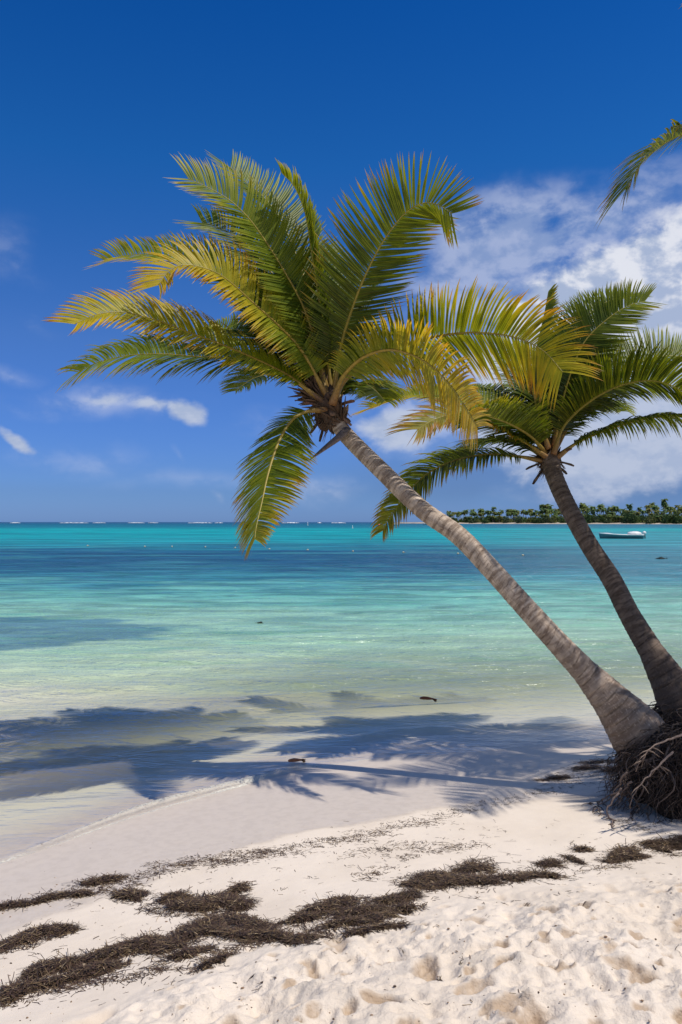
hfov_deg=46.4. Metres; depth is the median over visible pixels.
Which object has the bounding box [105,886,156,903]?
seaweed clump
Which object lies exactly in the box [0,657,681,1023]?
sand beach
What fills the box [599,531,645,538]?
boat
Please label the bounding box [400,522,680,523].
shore
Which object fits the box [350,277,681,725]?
coconut palm
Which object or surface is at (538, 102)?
sky
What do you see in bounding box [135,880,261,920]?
seaweed clump
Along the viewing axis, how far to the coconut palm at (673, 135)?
7.10 m
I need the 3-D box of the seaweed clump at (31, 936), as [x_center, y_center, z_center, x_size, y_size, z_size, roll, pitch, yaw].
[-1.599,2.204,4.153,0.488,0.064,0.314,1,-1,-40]
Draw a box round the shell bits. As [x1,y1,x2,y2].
[2,841,674,1021]
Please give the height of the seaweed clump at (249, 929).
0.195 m
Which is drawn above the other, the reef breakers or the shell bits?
the reef breakers
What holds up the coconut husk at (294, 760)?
on the sea
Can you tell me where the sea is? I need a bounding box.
[0,522,681,861]
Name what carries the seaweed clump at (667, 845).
on the sand beach
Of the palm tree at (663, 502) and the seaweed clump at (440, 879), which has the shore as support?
the palm tree at (663, 502)
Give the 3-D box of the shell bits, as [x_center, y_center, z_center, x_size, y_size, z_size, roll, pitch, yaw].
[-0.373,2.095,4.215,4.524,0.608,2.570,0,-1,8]
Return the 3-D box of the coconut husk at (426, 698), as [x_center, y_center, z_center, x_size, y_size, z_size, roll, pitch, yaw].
[1.128,2.412,10.267,0.224,0.068,0.059,0,-1,8]
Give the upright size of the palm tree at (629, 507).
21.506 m
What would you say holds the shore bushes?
on the shore
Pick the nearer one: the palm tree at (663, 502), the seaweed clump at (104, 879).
the seaweed clump at (104, 879)
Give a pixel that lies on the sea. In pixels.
(114, 623)
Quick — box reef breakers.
[13,522,341,522]
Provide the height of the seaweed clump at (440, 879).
0.114 m
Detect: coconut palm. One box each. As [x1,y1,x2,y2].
[41,150,681,827]
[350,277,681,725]
[593,119,681,228]
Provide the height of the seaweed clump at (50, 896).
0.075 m
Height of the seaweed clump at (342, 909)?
0.134 m
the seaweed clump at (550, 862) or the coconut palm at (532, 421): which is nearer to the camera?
the seaweed clump at (550, 862)
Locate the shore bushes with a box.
[453,510,681,523]
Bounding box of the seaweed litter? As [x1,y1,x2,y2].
[0,758,676,1009]
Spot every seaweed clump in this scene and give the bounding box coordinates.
[0,887,102,911]
[0,909,340,1008]
[0,919,86,953]
[61,871,128,889]
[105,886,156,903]
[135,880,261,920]
[271,885,436,939]
[389,851,576,893]
[527,757,619,781]
[531,844,597,868]
[594,838,653,863]
[627,833,681,857]
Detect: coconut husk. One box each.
[288,758,305,761]
[420,696,436,701]
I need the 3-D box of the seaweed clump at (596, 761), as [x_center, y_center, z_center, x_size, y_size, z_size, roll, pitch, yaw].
[2.055,2.250,7.051,0.935,0.122,0.662,0,-1,0]
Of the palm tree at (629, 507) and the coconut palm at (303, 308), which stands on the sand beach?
the coconut palm at (303, 308)
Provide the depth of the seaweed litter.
4.81 m
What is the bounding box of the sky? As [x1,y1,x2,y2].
[0,0,681,521]
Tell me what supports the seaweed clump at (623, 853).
on the sand beach
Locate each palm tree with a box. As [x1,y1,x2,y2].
[626,504,632,513]
[661,498,667,507]

